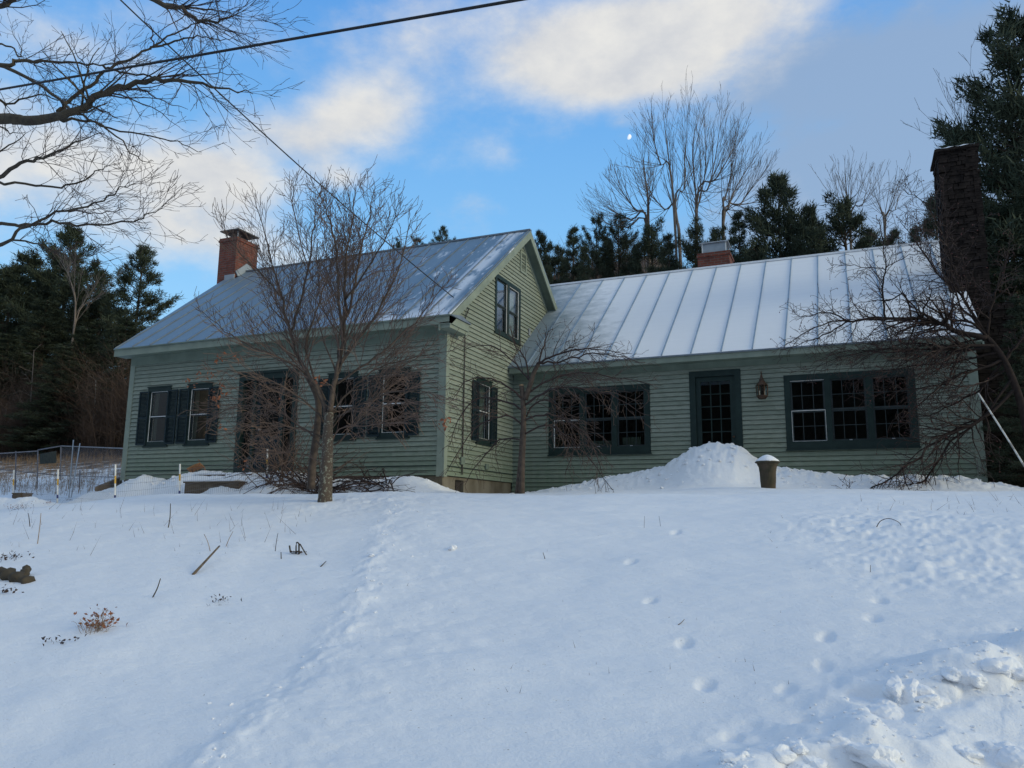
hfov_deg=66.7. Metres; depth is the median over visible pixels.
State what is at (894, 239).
pine tree
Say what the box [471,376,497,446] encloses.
window
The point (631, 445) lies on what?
window
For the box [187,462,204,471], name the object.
rock
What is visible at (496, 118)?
sky
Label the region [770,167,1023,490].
crab apple tree
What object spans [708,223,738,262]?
pine tree
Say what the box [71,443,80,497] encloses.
leaning pole
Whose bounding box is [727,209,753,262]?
pine tree
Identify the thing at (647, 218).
bare tree
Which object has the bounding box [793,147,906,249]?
bare tree
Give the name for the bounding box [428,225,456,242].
pine tree
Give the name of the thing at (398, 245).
pine tree
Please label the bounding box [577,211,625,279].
pine tree
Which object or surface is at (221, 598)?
leaf clump
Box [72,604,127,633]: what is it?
dry tuft
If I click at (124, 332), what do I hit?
pine tree
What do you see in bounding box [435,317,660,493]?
apple tree
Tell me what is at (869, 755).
snow crumbs
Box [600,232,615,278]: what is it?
pine tree
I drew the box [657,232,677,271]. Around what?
pine tree
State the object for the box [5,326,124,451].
pine tree
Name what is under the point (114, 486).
wire fence
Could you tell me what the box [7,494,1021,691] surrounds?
grass stubble
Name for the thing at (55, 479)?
field stubble
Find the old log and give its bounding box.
[0,565,35,583]
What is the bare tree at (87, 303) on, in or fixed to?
on the ground
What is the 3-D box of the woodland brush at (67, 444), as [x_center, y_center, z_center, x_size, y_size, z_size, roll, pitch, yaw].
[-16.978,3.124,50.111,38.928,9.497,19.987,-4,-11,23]
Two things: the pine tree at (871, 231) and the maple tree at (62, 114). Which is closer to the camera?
the maple tree at (62, 114)
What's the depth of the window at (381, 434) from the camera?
17.13 m
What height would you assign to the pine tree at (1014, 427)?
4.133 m
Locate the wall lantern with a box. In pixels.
[755,371,767,399]
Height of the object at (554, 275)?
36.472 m
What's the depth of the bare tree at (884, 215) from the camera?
48.40 m
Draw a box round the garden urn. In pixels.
[755,455,779,487]
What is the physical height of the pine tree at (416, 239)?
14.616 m
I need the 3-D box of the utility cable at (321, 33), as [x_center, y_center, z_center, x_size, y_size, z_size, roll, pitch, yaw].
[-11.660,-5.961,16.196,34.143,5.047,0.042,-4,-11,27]
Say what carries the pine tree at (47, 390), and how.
on the ground
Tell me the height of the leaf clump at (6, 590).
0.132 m
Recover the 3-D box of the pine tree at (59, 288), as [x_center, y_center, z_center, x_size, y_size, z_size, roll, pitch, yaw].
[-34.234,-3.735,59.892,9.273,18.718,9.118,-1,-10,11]
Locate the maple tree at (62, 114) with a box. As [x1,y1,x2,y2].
[0,0,313,275]
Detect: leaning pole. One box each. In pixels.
[68,440,73,497]
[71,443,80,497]
[978,393,1023,465]
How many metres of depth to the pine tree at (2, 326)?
59.59 m
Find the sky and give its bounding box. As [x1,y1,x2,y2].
[0,0,1023,367]
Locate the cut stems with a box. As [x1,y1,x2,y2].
[289,542,306,554]
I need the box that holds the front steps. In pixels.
[182,472,253,493]
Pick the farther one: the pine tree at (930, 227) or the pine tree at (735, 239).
the pine tree at (735, 239)
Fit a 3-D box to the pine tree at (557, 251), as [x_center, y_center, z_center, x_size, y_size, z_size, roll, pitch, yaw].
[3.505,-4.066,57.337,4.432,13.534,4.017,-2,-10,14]
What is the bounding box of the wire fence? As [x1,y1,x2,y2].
[12,453,268,503]
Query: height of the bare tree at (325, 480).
5.694 m
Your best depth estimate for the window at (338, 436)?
17.62 m
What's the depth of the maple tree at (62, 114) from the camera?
14.09 m
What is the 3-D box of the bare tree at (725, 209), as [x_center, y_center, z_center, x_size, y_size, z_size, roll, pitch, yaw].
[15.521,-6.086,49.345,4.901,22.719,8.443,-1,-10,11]
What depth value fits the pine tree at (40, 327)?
53.86 m
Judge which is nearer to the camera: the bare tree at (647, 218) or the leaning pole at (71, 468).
the leaning pole at (71, 468)
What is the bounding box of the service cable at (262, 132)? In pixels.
[120,0,468,309]
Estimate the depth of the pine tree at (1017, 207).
21.44 m
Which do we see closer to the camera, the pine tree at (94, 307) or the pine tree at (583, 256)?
the pine tree at (583, 256)
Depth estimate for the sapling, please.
46.39 m
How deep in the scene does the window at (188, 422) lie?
19.48 m
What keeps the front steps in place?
on the ground
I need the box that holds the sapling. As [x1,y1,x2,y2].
[13,346,38,457]
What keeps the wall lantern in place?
attached to the farmhouse
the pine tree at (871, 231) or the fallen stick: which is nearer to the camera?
the fallen stick
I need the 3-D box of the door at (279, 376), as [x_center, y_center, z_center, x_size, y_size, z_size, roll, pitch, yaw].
[-5.822,0.911,18.552,1.840,2.480,0.240,-4,-11,23]
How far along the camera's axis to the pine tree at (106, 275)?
74.85 m
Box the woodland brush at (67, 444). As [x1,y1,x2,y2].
[0,417,116,457]
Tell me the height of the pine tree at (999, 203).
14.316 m
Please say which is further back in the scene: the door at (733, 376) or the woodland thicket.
the woodland thicket
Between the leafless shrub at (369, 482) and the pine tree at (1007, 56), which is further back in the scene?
the pine tree at (1007, 56)
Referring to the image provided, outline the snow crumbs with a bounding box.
[103,441,1023,767]
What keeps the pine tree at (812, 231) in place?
on the ground
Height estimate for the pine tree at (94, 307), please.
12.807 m
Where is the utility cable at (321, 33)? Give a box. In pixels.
[0,0,524,90]
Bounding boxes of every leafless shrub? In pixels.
[205,391,376,489]
[313,458,425,493]
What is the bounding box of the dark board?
[95,477,121,490]
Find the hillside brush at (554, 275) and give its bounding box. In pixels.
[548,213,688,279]
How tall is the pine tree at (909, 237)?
12.993 m
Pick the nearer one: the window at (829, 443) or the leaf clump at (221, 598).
the leaf clump at (221, 598)
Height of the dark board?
0.523 m
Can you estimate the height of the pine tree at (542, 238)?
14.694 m
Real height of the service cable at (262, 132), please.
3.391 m
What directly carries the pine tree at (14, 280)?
on the ground
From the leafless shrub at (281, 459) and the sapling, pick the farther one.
the sapling
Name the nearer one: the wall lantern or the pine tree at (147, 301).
the wall lantern
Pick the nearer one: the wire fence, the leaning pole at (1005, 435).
the leaning pole at (1005, 435)
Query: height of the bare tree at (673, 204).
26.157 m
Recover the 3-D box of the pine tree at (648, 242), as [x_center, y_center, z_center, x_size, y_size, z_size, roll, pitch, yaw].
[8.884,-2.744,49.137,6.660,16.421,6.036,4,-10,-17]
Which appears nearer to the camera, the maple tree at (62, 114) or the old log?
the old log
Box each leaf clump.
[0,551,33,560]
[0,584,24,592]
[41,634,86,645]
[211,593,241,602]
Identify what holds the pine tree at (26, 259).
on the ground
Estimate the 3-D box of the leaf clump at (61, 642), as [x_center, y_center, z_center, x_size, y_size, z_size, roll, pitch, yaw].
[-3.101,1.771,5.325,0.291,0.102,0.234,-1,-10,8]
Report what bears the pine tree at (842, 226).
on the ground
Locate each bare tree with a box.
[54,242,121,365]
[178,154,472,501]
[576,125,659,272]
[613,69,726,269]
[672,84,766,236]
[713,121,777,239]
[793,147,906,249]
[851,152,928,241]
[902,37,1014,215]
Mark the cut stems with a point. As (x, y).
(296, 551)
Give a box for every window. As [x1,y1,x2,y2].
[135,385,178,447]
[175,382,219,445]
[318,371,366,440]
[366,367,419,439]
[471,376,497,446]
[493,274,520,345]
[547,383,651,455]
[783,368,920,450]
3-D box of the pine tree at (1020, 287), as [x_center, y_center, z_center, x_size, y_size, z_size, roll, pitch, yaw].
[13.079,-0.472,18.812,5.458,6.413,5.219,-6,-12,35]
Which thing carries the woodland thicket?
on the ground
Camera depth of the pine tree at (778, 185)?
42.28 m
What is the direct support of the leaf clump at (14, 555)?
on the ground
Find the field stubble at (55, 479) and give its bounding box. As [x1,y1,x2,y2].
[0,447,126,495]
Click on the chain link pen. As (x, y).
(46, 458)
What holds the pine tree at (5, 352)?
on the ground
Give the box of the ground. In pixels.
[0,256,1023,767]
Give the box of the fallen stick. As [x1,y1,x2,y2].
[192,545,219,574]
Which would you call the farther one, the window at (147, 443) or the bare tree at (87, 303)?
the bare tree at (87, 303)
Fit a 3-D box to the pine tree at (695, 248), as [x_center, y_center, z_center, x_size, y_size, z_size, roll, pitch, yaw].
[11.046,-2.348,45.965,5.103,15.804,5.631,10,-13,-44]
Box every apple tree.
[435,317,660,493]
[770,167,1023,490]
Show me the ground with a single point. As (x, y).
(442, 656)
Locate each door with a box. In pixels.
[233,368,300,472]
[689,369,743,446]
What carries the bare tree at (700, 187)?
on the ground
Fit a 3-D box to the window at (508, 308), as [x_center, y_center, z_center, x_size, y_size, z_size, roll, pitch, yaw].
[-0.152,-1.898,20.086,0.185,1.550,1.660,-4,-11,23]
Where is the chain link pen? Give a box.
[0,446,122,489]
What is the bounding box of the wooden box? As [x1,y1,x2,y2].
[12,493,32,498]
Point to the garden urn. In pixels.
(767, 465)
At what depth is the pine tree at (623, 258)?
52.76 m
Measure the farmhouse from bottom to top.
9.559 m
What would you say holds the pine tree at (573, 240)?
on the ground
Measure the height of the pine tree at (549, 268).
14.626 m
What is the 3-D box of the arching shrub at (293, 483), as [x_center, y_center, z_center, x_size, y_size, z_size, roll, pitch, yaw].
[-4.032,2.280,15.731,4.078,1.968,3.408,-4,-11,23]
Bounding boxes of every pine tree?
[0,220,111,385]
[0,247,70,356]
[0,262,75,386]
[0,296,12,385]
[0,298,89,425]
[0,332,43,437]
[0,344,102,455]
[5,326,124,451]
[44,289,134,390]
[51,316,139,451]
[59,269,138,379]
[95,243,183,395]
[391,237,401,248]
[410,234,426,245]
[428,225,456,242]
[534,229,566,283]
[543,249,552,283]
[552,243,571,281]
[555,224,588,283]
[574,244,592,281]
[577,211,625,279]
[588,211,641,277]
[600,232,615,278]
[617,215,680,275]
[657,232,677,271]
[674,213,718,269]
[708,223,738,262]
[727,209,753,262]
[738,168,810,261]
[784,189,888,256]
[790,198,833,256]
[851,225,880,248]
[884,225,902,245]
[903,199,939,243]
[907,228,922,241]
[921,0,1023,302]
[978,84,1023,302]
[978,293,1023,486]
[984,200,1023,329]
[998,248,1023,332]
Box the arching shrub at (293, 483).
[221,445,391,493]
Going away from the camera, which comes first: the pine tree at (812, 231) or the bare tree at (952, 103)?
the bare tree at (952, 103)
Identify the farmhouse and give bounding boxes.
[114,143,1023,493]
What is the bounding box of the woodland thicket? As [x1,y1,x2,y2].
[0,297,179,458]

